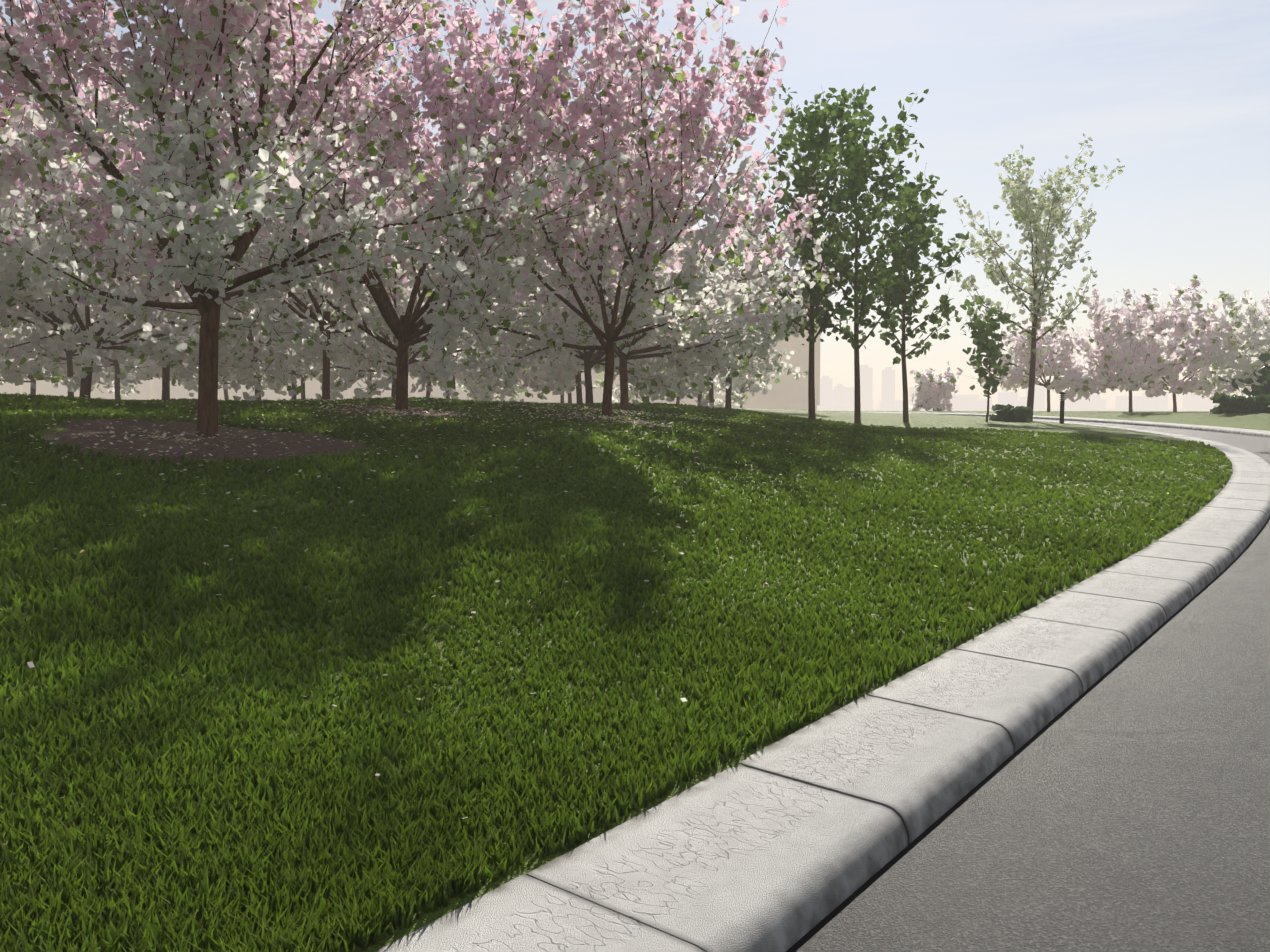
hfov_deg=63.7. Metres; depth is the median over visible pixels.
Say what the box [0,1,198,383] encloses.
orchard tree
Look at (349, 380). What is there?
orchard tree
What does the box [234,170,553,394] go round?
orchard tree
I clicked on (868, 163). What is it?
green tree
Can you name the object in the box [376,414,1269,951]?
kerb
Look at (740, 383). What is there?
white tree
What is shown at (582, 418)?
mulch soil
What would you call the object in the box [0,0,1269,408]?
sky
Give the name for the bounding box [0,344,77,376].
orchard tree
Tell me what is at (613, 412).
mulch soil
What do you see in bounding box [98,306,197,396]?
orchard tree
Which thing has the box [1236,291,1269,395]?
tree group
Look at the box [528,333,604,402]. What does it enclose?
orchard tree
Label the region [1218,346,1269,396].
tree
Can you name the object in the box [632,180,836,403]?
orchard tree
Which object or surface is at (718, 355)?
orchard tree
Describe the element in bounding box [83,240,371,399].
orchard tree
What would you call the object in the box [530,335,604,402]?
orchard tree
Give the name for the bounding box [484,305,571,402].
orchard tree
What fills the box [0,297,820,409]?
hall building
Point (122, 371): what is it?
tree
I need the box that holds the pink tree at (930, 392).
[908,361,958,411]
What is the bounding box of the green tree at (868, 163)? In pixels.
[757,86,941,422]
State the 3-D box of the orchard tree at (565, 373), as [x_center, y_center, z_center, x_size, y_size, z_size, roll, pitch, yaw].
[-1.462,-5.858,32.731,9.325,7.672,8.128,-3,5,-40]
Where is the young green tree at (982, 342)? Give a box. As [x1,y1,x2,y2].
[955,297,1016,421]
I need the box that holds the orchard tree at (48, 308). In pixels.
[0,39,328,397]
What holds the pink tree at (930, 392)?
on the ground at (924, 418)
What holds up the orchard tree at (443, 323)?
on the ground at (924, 418)
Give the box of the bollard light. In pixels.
[1059,392,1065,423]
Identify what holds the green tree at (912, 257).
on the ground at (924, 418)
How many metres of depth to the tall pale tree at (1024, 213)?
38.90 m
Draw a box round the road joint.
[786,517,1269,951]
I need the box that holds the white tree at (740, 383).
[716,357,779,407]
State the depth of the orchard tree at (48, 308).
21.15 m
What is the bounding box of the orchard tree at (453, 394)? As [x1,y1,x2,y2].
[330,162,501,398]
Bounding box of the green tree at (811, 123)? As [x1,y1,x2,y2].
[723,70,895,419]
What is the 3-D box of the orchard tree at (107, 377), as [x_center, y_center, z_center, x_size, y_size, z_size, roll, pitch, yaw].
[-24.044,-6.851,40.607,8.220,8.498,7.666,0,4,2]
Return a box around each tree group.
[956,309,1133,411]
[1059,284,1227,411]
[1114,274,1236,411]
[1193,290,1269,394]
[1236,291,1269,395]
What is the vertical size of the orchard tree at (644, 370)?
8.185 m
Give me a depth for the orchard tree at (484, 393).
41.81 m
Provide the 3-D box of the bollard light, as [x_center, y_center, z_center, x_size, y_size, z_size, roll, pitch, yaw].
[15.717,-2.464,37.643,0.240,1.260,0.240,0,4,2]
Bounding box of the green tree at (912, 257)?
[857,155,970,422]
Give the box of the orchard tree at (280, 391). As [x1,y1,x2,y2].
[218,310,326,399]
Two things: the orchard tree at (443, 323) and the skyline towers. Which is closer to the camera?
the orchard tree at (443, 323)
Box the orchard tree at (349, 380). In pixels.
[268,272,517,399]
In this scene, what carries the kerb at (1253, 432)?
on the ground at (924, 418)
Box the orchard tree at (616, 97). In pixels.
[372,0,839,416]
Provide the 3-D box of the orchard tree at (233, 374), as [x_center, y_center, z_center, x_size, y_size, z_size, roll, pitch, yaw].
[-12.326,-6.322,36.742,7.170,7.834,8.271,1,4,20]
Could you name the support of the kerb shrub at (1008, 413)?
on the ground at (924, 418)
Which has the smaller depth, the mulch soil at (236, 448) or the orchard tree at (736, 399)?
the mulch soil at (236, 448)
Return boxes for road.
[796,419,1269,951]
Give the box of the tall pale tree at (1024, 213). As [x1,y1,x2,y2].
[950,133,1124,420]
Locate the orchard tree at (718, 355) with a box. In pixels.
[511,65,824,412]
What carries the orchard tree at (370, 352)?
on the ground at (924, 418)
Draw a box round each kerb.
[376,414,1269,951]
[875,412,1269,437]
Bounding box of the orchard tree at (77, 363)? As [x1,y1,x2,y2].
[21,259,185,399]
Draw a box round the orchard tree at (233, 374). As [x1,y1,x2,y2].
[182,294,332,399]
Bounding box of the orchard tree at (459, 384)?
[452,366,530,400]
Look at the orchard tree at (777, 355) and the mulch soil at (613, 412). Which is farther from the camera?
the orchard tree at (777, 355)
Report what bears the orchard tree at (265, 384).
on the ground at (924, 418)
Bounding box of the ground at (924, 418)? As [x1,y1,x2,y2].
[0,398,1269,951]
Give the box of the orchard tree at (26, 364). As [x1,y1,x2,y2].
[0,177,80,391]
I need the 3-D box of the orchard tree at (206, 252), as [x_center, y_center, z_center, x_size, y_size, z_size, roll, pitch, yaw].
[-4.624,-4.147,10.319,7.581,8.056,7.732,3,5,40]
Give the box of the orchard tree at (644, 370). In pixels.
[426,114,768,408]
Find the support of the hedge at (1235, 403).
on the ground at (924, 418)
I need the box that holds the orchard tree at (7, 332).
[0,264,198,397]
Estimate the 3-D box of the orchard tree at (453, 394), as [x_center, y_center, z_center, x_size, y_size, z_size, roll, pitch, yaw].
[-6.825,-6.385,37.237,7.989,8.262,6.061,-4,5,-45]
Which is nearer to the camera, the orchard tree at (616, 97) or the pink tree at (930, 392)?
the orchard tree at (616, 97)
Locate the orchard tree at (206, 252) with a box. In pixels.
[0,0,628,436]
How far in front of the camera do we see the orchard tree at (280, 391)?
41.52 m
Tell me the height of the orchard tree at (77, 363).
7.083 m
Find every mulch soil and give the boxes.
[44,419,384,463]
[325,405,468,417]
[541,413,672,428]
[576,408,671,416]
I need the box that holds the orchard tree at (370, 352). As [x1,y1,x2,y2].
[64,61,475,400]
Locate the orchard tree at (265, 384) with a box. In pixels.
[160,367,321,399]
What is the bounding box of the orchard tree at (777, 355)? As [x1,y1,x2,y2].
[645,268,807,404]
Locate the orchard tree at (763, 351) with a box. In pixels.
[635,205,839,408]
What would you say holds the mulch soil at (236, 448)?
on the ground at (924, 418)
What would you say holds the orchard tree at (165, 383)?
on the ground at (924, 418)
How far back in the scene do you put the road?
3.67 m
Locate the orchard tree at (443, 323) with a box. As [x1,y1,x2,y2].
[169,0,658,411]
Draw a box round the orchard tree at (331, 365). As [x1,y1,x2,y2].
[318,361,383,398]
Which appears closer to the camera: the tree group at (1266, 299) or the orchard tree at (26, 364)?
the orchard tree at (26, 364)
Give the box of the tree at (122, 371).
[108,363,133,387]
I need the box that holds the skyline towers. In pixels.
[817,365,1268,409]
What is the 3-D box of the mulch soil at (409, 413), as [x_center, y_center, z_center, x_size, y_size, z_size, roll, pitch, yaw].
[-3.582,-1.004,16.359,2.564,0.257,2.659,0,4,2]
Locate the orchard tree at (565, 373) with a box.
[457,195,695,403]
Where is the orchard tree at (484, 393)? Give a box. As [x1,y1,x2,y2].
[383,304,536,400]
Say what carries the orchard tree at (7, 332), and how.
on the ground at (924, 418)
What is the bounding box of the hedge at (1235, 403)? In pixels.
[1210,392,1269,413]
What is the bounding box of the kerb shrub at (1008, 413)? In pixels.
[989,404,1031,421]
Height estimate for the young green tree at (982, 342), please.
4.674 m
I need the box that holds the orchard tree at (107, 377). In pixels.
[0,334,139,397]
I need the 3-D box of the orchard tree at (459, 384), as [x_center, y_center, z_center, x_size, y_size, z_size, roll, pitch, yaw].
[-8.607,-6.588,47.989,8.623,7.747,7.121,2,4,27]
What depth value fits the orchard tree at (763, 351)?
32.48 m
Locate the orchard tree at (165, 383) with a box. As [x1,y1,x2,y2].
[56,56,297,401]
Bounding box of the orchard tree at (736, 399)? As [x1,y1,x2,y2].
[592,366,747,406]
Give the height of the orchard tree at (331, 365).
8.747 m

